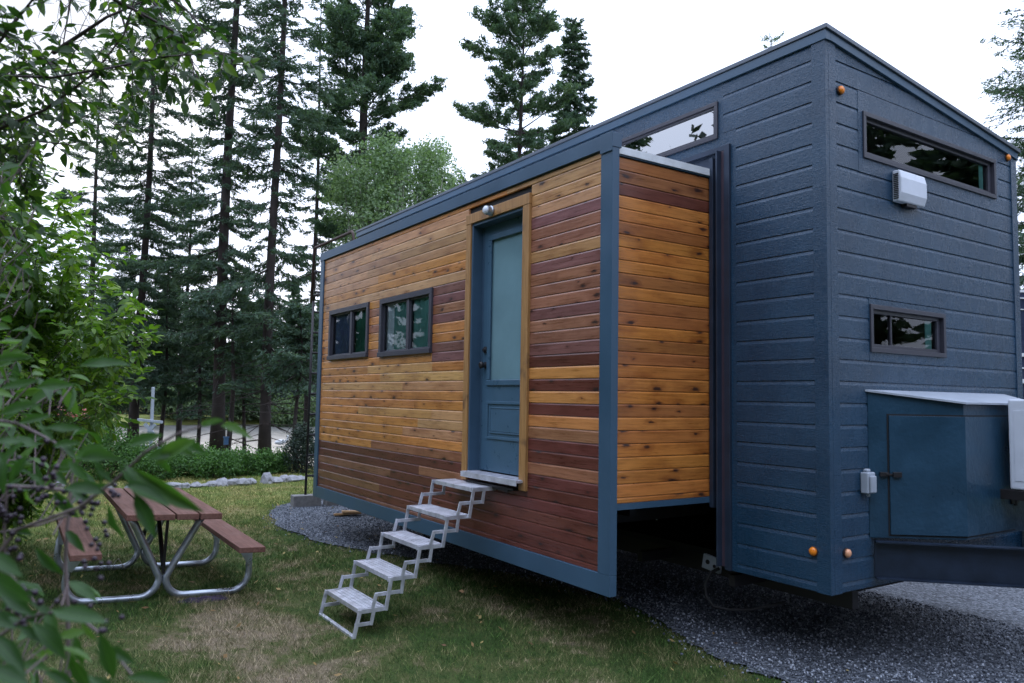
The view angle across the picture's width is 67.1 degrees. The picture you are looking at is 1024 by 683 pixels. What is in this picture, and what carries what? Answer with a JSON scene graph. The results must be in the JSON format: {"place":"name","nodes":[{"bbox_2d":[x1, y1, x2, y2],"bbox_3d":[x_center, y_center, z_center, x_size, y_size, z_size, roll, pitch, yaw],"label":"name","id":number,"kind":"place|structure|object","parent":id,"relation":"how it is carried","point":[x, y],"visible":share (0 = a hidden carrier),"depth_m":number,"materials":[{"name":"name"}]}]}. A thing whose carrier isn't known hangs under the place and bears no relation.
{"place":"outdoors","nodes":[
{"label":"outdoors","id":0,"kind":"place"},
{"bbox_2d":[102,424,314,465],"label":"water","id":1,"kind":"structure","parent":0,"point":[276,433],"depth_m":38.77,"materials":[{"name":"grey liquid"}]},
{"bbox_2d":[274,435,288,444],"bbox_3d":[-9.205,3.939,30.892,0.596,0.384,0.220,4,-5,-33],"label":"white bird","id":2,"kind":"object","parent":1,"relation":"on","point":[278,442],"visible":0.75,"depth_m":30.77},
{"bbox_2d":[0,403,788,682],"bbox_3d":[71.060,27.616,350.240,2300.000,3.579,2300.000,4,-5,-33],"label":"ground","id":3,"kind":"structure","parent":0,"point":[175,626],"depth_m":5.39,"materials":[{"name":"green plant"}]},
{"bbox_2d":[45,408,94,471],"bbox_3d":[-8.951,1.854,14.962,2.169,1.395,1.980,2,-4,-9],"label":"bed plant","id":4,"kind":"object","parent":3,"relation":"on","point":[66,422],"visible":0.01,"depth_m":15.02,"materials":[{"name":"green plant"}]},
{"bbox_2d":[54,406,89,462],"bbox_3d":[-10.815,2.111,17.299,2.600,1.727,2.503,4,-5,-33],"label":"cabin","id":5,"kind":"object","parent":3,"relation":"on","point":[73,416],"visible":0.01,"depth_m":17.05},
{"bbox_2d":[0,130,163,544],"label":"leafy shrub","id":6,"kind":"object","parent":3,"relation":"on","point":[52,332],"visible":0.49,"depth_m":5.94,"materials":[{"name":"green plant"}]},
{"bbox_2d":[27,353,147,411],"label":"tree","id":7,"kind":"object","parent":3,"relation":"on","point":[93,382],"visible":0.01,"depth_m":55.99,"materials":[{"name":"green plant"}]},
{"bbox_2d":[34,46,145,405],"bbox_3d":[-14.101,-3.234,25.821,4.064,14.370,4.265,2,-4,-15],"label":"conifer tree","id":8,"kind":"object","parent":3,"relation":"on","point":[96,215],"visible":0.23,"depth_m":26.28,"materials":[{"name":"green plant"}]},
{"bbox_2d":[44,405,138,479],"bbox_3d":[-8.057,1.827,14.457,2.292,1.475,2.110,4,-5,-33],"label":"bed plant","id":9,"kind":"object","parent":3,"relation":"on","point":[105,427],"visible":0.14,"depth_m":14.41,"materials":[{"name":"green plant"}]},
{"bbox_2d":[74,429,146,480],"bbox_3d":[-7.455,2.104,14.281,1.531,0.947,1.482,4,-5,-33],"label":"bed plant","id":10,"kind":"object","parent":3,"relation":"on","point":[123,444],"visible":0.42,"depth_m":14.23,"materials":[{"name":"green plant"}]},
{"bbox_2d":[65,277,155,422],"bbox_3d":[-12.553,0.612,24.193,2.928,5.357,2.394,-1,-4,22],"label":"conifer tree","id":11,"kind":"object","parent":3,"relation":"on","point":[106,297],"visible":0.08,"depth_m":23.92,"materials":[{"name":"green plant"}]},
{"bbox_2d":[88,437,160,478],"bbox_3d":[-7.308,2.208,14.713,1.370,0.813,1.202,4,-5,-33],"label":"bed plant","id":12,"kind":"object","parent":3,"relation":"on","point":[130,455],"visible":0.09,"depth_m":14.59,"materials":[{"name":"green plant"}]},
{"bbox_2d":[0,140,252,682],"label":"chokecherry bush","id":13,"kind":"object","parent":3,"relation":"on","point":[15,595],"visible":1,"depth_m":1.20,"materials":[{"name":"green plant"}]},
{"bbox_2d":[0,0,268,316],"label":"cherry tree","id":14,"kind":"object","parent":3,"relation":"on","point":[177,47],"visible":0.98,"depth_m":2.90,"materials":[{"name":"green plant"}]},
{"bbox_2d":[69,0,213,442],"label":"conifer tree","id":15,"kind":"object","parent":3,"relation":"on","point":[144,215],"visible":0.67,"depth_m":22.61,"materials":[{"name":"green plant"}]},
{"bbox_2d":[107,358,178,414],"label":"tree","id":16,"kind":"object","parent":3,"relation":"on","point":[141,406],"visible":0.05,"depth_m":53.83,"materials":[{"name":"green plant"}]},
{"bbox_2d":[137,387,162,448],"bbox_3d":[-7.008,1.586,15.001,0.485,1.390,0.170,1,-4,4],"label":"garden cross","id":17,"kind":"object","parent":3,"relation":"on","point":[152,426],"visible":0.7,"depth_m":14.96,"materials":[{"name":"grey plastic"}]},
{"bbox_2d":[113,440,191,480],"bbox_3d":[-6.637,2.204,14.314,1.313,0.764,1.201,4,-5,-33],"label":"bed plant","id":18,"kind":"object","parent":3,"relation":"on","point":[151,466],"visible":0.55,"depth_m":14.17,"materials":[{"name":"green plant"}]},
{"bbox_2d":[53,488,265,604],"bbox_3d":[-3.045,1.700,6.541,1.388,0.738,1.927,4,-5,-33],"label":"picnic table","id":19,"kind":"object","parent":3,"relation":"on","point":[213,523],"visible":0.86,"depth_m":6.16,"materials":[{"name":"red wood"}]},
{"bbox_2d":[88,558,124,570],"bbox_3d":[-3.609,1.993,6.872,0.300,0.116,0.056,3,-5,-25],"label":"plastic strap","id":20,"kind":"object","parent":19,"relation":"attached to","point":[113,564],"visible":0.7,"depth_m":6.91,"materials":[{"name":"white plastic"}]},
{"bbox_2d":[121,262,203,446],"bbox_3d":[-10.116,0.517,22.902,2.275,5.860,2.593,0,-4,13],"label":"conifer tree","id":21,"kind":"object","parent":3,"relation":"on","point":[162,393],"visible":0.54,"depth_m":22.89,"materials":[{"name":"green plant"}]},
{"bbox_2d":[146,280,181,358],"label":"conifer","id":22,"kind":"object","parent":3,"relation":"on","point":[165,318],"visible":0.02,"depth_m":64.31,"materials":[{"name":"green plant"}]},
{"bbox_2d":[168,482,181,488],"bbox_3d":[-5.762,2.445,13.114,0.307,0.117,0.186,4,-5,-33],"label":"border rock","id":23,"kind":"object","parent":3,"relation":"on","point":[176,484],"visible":0.42,"depth_m":13.08,"materials":[{"name":"grey stone"}]},
{"bbox_2d":[147,451,202,477],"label":"bed plant","id":24,"kind":"object","parent":3,"relation":"on","point":[185,457],"visible":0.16,"depth_m":14.95,"materials":[{"name":"green plant"}]},
{"bbox_2d":[142,383,211,419],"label":"willow bush","id":25,"kind":"object","parent":3,"relation":"on","point":[158,409],"visible":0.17,"depth_m":48.81,"materials":[{"name":"green plant"}]},
{"bbox_2d":[40,269,315,368],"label":"wood","id":26,"kind":"object","parent":3,"relation":"on","point":[134,333],"depth_m":69.54,"materials":[{"name":"green plant"}]},
{"bbox_2d":[181,482,189,487],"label":"border rock","id":27,"kind":"object","parent":3,"relation":"on","point":[186,485],"visible":0.8,"depth_m":13.20,"materials":[{"name":"grey stone"}]},
{"bbox_2d":[138,132,244,439],"bbox_3d":[-11.607,-1.312,27.198,3.397,12.236,3.639,-1,-5,28],"label":"conifer tree","id":28,"kind":"object","parent":3,"relation":"on","point":[199,187],"visible":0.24,"depth_m":27.20,"materials":[{"name":"green plant"}]},
{"bbox_2d":[158,288,230,444],"bbox_3d":[-9.046,1.165,22.656,2.114,5.507,2.499,1,-4,4],"label":"conifer tree","id":29,"kind":"object","parent":3,"relation":"on","point":[187,397],"visible":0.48,"depth_m":22.33,"materials":[{"name":"green plant"}]},
{"bbox_2d":[190,482,201,487],"bbox_3d":[-5.457,2.477,13.353,0.209,0.104,0.241,4,-5,-33],"label":"border rock","id":30,"kind":"object","parent":3,"relation":"on","point":[196,485],"visible":0.97,"depth_m":13.29,"materials":[{"name":"grey stone"}]},
{"bbox_2d":[171,439,221,475],"bbox_3d":[-6.348,2.306,15.313,1.302,0.728,1.192,4,-5,-33],"label":"bed plant","id":31,"kind":"object","parent":3,"relation":"on","point":[204,448],"visible":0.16,"depth_m":15.19,"materials":[{"name":"green plant"}]},
{"bbox_2d":[206,481,216,486],"bbox_3d":[-5.281,2.499,13.581,0.200,0.103,0.224,2,-4,-13],"label":"border rock","id":32,"kind":"object","parent":3,"relation":"on","point":[213,483],"visible":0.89,"depth_m":13.51,"materials":[{"name":"grey stone"}]},
{"bbox_2d":[168,348,261,414],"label":"tree","id":33,"kind":"object","parent":3,"relation":"on","point":[186,370],"visible":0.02,"depth_m":54.98,"materials":[{"name":"green plant"}]},
{"bbox_2d":[184,445,246,479],"bbox_3d":[-5.741,2.328,14.908,1.200,0.658,1.066,4,-5,-33],"label":"bed plant","id":34,"kind":"object","parent":3,"relation":"on","point":[223,462],"visible":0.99,"depth_m":14.78,"materials":[{"name":"green plant"}]},
{"bbox_2d":[126,0,310,451],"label":"conifer tree","id":35,"kind":"object","parent":3,"relation":"on","point":[224,253],"visible":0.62,"depth_m":20.06,"materials":[{"name":"green plant"}]},
{"bbox_2d":[215,477,228,486],"bbox_3d":[-5.154,2.489,13.684,0.293,0.150,0.314,2,-4,-12],"label":"border rock","id":36,"kind":"object","parent":3,"relation":"on","point":[222,481],"visible":0.77,"depth_m":13.59,"materials":[{"name":"grey stone"}]},
{"bbox_2d":[185,261,281,452],"bbox_3d":[-6.784,0.518,18.869,2.188,4.974,2.234,0,-4,12],"label":"conifer tree","id":37,"kind":"object","parent":3,"relation":"on","point":[233,362],"visible":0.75,"depth_m":18.97,"materials":[{"name":"green plant"}]},
{"bbox_2d":[223,437,228,444],"bbox_3d":[-6.943,2.411,18.751,0.120,0.200,0.120,4,-5,-33],"label":"bird box","id":38,"kind":"object","parent":37,"relation":"hanging from","point":[225,440],"visible":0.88,"depth_m":18.71,"materials":[{"name":"blue wood"}]},
{"bbox_2d":[228,478,239,485],"bbox_3d":[-4.999,2.513,13.815,0.290,0.133,0.298,4,-5,-33],"label":"border rock","id":39,"kind":"object","parent":3,"relation":"on","point":[233,481],"visible":0.61,"depth_m":13.71,"materials":[{"name":"grey stone"}]},
{"bbox_2d":[214,442,255,476],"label":"bed plant","id":40,"kind":"object","parent":3,"relation":"on","point":[245,460],"visible":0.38,"depth_m":15.43,"materials":[{"name":"green plant"}]},
{"bbox_2d":[227,294,253,341],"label":"conifer","id":41,"kind":"object","parent":3,"relation":"on","point":[247,297],"depth_m":66.26,"materials":[{"name":"green plant"}]},
{"bbox_2d":[209,305,273,452],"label":"conifer tree","id":42,"kind":"object","parent":3,"relation":"on","point":[244,400],"visible":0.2,"depth_m":21.86,"materials":[{"name":"green plant"}]},
{"bbox_2d":[238,478,251,485],"bbox_3d":[-4.840,2.519,13.903,0.301,0.145,0.390,4,-5,-33],"label":"border rock","id":43,"kind":"object","parent":3,"relation":"on","point":[244,481],"visible":0.76,"depth_m":13.77,"materials":[{"name":"grey stone"}]},
{"bbox_2d":[225,382,280,420],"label":"bush","id":44,"kind":"object","parent":3,"relation":"on","point":[238,412],"visible":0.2,"depth_m":50.99,"materials":[{"name":"green plant"}]},
{"bbox_2d":[232,447,281,476],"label":"bed plant","id":45,"kind":"object","parent":3,"relation":"on","point":[261,465],"visible":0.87,"depth_m":15.58,"materials":[{"name":"green plant"}]},
{"bbox_2d":[246,298,272,377],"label":"conifer","id":46,"kind":"object","parent":3,"relation":"on","point":[260,300],"visible":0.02,"depth_m":58.25,"materials":[{"name":"green plant"}]},
{"bbox_2d":[260,472,272,483],"bbox_3d":[-4.524,2.523,14.258,0.258,0.209,0.335,2,-4,-11],"label":"border rock","id":47,"kind":"object","parent":3,"relation":"on","point":[266,477],"visible":0.85,"depth_m":14.17,"materials":[{"name":"grey stone"}]},
{"bbox_2d":[175,0,370,452],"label":"conifer tree","id":48,"kind":"object","parent":3,"relation":"on","point":[281,106],"visible":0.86,"depth_m":18.39,"materials":[{"name":"green plant"}]},
{"bbox_2d":[273,477,282,482],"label":"border rock","id":49,"kind":"object","parent":3,"relation":"on","point":[277,480],"visible":0.8,"depth_m":14.24,"materials":[{"name":"grey stone"}]},
{"bbox_2d":[262,447,294,473],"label":"bed plant","id":50,"kind":"object","parent":3,"relation":"on","point":[282,468],"visible":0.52,"depth_m":15.98,"materials":[{"name":"green plant"}]},
{"bbox_2d":[243,298,318,439],"bbox_3d":[-4.641,0.967,17.109,2.338,3.898,2.222,4,-5,-33],"label":"conifer tree","id":51,"kind":"object","parent":3,"relation":"on","point":[285,369],"visible":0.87,"depth_m":16.86,"materials":[{"name":"green plant"}]},
{"bbox_2d":[280,475,288,481],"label":"border rock","id":52,"kind":"object","parent":3,"relation":"on","point":[285,478],"visible":0.64,"depth_m":14.42,"materials":[{"name":"grey stone"}]},
{"bbox_2d":[253,374,316,416],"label":"tree","id":53,"kind":"object","parent":3,"relation":"on","point":[285,394],"visible":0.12,"depth_m":52.30,"materials":[{"name":"green plant"}]},
{"bbox_2d":[258,392,315,426],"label":"bush","id":54,"kind":"object","parent":3,"relation":"on","point":[285,419],"visible":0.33,"depth_m":48.94,"materials":[{"name":"green plant"}]},
{"bbox_2d":[272,284,303,354],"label":"conifer","id":55,"kind":"object","parent":3,"relation":"on","point":[289,296],"visible":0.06,"depth_m":62.24,"materials":[{"name":"green plant"}]},
{"bbox_2d":[288,475,300,481],"bbox_3d":[-4.146,2.585,14.581,0.323,0.130,0.294,2,-4,-9],"label":"border rock","id":56,"kind":"object","parent":3,"relation":"on","point":[293,478],"visible":0.79,"depth_m":14.51,"materials":[{"name":"grey stone"}]},
{"bbox_2d":[280,416,314,473],"bbox_3d":[-4.335,2.159,16.153,1.057,1.204,1.046,1,-4,1],"label":"round shrub","id":57,"kind":"object","parent":3,"relation":"on","point":[297,452],"visible":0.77,"depth_m":15.96,"materials":[{"name":"green plant"}]},
{"bbox_2d":[289,359,317,396],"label":"tree","id":58,"kind":"object","parent":3,"relation":"on","point":[315,360],"visible":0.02,"depth_m":54.15,"materials":[{"name":"green plant"}]},
{"bbox_2d":[274,0,356,431],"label":"conifer tree","id":59,"kind":"object","parent":3,"relation":"on","point":[317,210],"visible":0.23,"depth_m":27.41,"materials":[{"name":"green plant"}]},
{"bbox_2d":[312,301,318,370],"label":"conifer","id":60,"kind":"object","parent":3,"relation":"on","point":[317,308],"visible":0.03,"depth_m":60.12,"materials":[{"name":"green plant"}]},
{"bbox_2d":[282,0,449,249],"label":"conifer tree","id":61,"kind":"object","parent":3,"relation":"on","point":[387,60],"visible":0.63,"depth_m":23.69,"materials":[{"name":"green plant"}]},
{"bbox_2d":[317,127,466,247],"bbox_3d":[-3.174,-0.777,21.278,4.591,10.440,3.342,4,-5,-33],"label":"aspen tree","id":62,"kind":"object","parent":3,"relation":"on","point":[425,183],"visible":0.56,"depth_m":20.95,"materials":[{"name":"green plant"}]},
{"bbox_2d":[319,478,495,638],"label":"folding steps","id":63,"kind":"structure","parent":3,"relation":"on","point":[359,603],"depth_m":5.71,"materials":[{"name":"metal"}]},
{"bbox_2d":[437,0,586,187],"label":"conifer tree","id":64,"kind":"object","parent":3,"relation":"on","point":[514,32],"visible":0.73,"depth_m":26.07,"materials":[{"name":"green plant"}]},
{"bbox_2d":[549,17,598,143],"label":"conifer tree","id":65,"kind":"object","parent":3,"relation":"on","point":[575,55],"visible":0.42,"depth_m":28.59,"materials":[{"name":"green plant"}]},
{"bbox_2d":[759,31,783,48],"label":"conifer tree","id":66,"kind":"object","parent":3,"relation":"on","point":[771,41],"visible":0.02,"depth_m":39.28,"materials":[{"name":"green plant"}]},
{"bbox_2d":[976,1,1023,289],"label":"conifer tree","id":67,"kind":"object","parent":3,"relation":"on","point":[1008,89],"visible":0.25,"depth_m":13.81,"materials":[{"name":"green plant"}]},
{"bbox_2d":[1020,290,1023,398],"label":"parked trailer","id":68,"kind":"object","parent":3,"relation":"on","point":[1022,312],"depth_m":11.06,"materials":[{"name":"white paint"}]},
{"bbox_2d":[0,0,1023,347],"label":"sky","id":69,"kind":"structure","parent":0,"point":[643,51],"materials":[{"name":"white"}]},
{"bbox_2d":[262,499,1023,682],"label":"gravel ground","id":70,"kind":"structure","parent":0,"point":[1003,604],"depth_m":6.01,"materials":[{"name":"grey gravel"}]},
{"bbox_2d":[290,494,320,506],"bbox_3d":[-3.013,2.330,11.293,0.402,0.174,0.201,3,-5,-28],"label":"concrete block","id":71,"kind":"object","parent":70,"relation":"on","point":[302,500],"depth_m":11.21,"materials":[{"name":"grey concrete"}]},
{"bbox_2d":[323,499,337,505],"bbox_3d":[-2.597,2.349,11.460,0.364,0.174,0.201,3,-5,-27],"label":"concrete block","id":72,"kind":"object","parent":70,"relation":"on","point":[327,503],"depth_m":11.33,"materials":[{"name":"grey concrete"}]},
{"bbox_2d":[334,510,360,515],"bbox_3d":[-2.213,2.311,10.400,0.356,0.080,0.178,2,-4,-17],"label":"wood scrap","id":73,"kind":"object","parent":70,"relation":"on","point":[348,512],"visible":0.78,"depth_m":10.34,"materials":[{"name":"brown wood"}]},
{"bbox_2d":[22,491,848,680],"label":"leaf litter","id":74,"kind":"object","parent":70,"relation":"on","point":[338,674],"visible":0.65,"depth_m":5.71,"materials":[{"name":"brown plant"}]},
{"bbox_2d":[313,22,1023,611],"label":"tiny house","id":75,"kind":"structure","parent":70,"relation":"on","point":[755,318],"depth_m":5.23,"materials":[{"name":"brown wood"}]},
{"bbox_2d":[304,230,354,494],"bbox_3d":[-2.390,0.384,10.909,0.538,3.674,1.623,4,-5,-33],"label":"roof ladder","id":76,"kind":"object","parent":75,"relation":"attached to","point":[313,296],"visible":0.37,"depth_m":11.33,"materials":[{"name":"black metal"}]},
{"bbox_2d":[326,302,369,359],"bbox_3d":[-1.813,-0.097,8.598,0.083,0.579,1.158,4,-5,-33],"label":"window","id":77,"kind":"structure","parent":75,"relation":"in","point":[348,332],"depth_m":8.55,"materials":[{"name":"glass"}]},
{"bbox_2d":[377,287,433,356],"bbox_3d":[-1.017,-0.161,7.396,0.083,0.589,1.143,4,-5,-33],"label":"window","id":78,"kind":"structure","parent":75,"relation":"in","point":[405,320],"depth_m":7.35,"materials":[{"name":"glass"}]},
{"bbox_2d":[478,215,522,475],"bbox_3d":[-0.056,0.029,6.046,0.102,1.986,0.690,4,-5,-33],"label":"door","id":79,"kind":"structure","parent":75,"relation":"in","point":[500,366],"depth_m":6.10,"materials":[{"name":"paint"}]},
{"bbox_2d":[622,101,717,156],"bbox_3d":[1.171,-1.545,5.972,0.067,0.270,1.130,4,-5,-33],"label":"window","id":80,"kind":"structure","parent":75,"relation":"in","point":[699,126],"depth_m":5.81,"materials":[{"name":"clear glass"}]},
{"bbox_2d":[869,304,946,357],"bbox_3d":[2.517,0.000,5.361,1.308,0.606,0.512,4,-5,-33],"label":"window","id":81,"kind":"structure","parent":75,"relation":"in","point":[881,317],"depth_m":5.29,"materials":[{"name":"brown metal"}]},
{"bbox_2d":[862,110,996,198],"bbox_3d":[2.975,-1.289,5.470,1.743,0.307,0.057,4,-5,-33],"label":"window","id":82,"kind":"structure","parent":75,"relation":"in","point":[989,164],"depth_m":5.46,"materials":[{"name":"brown metal"}]}
]}

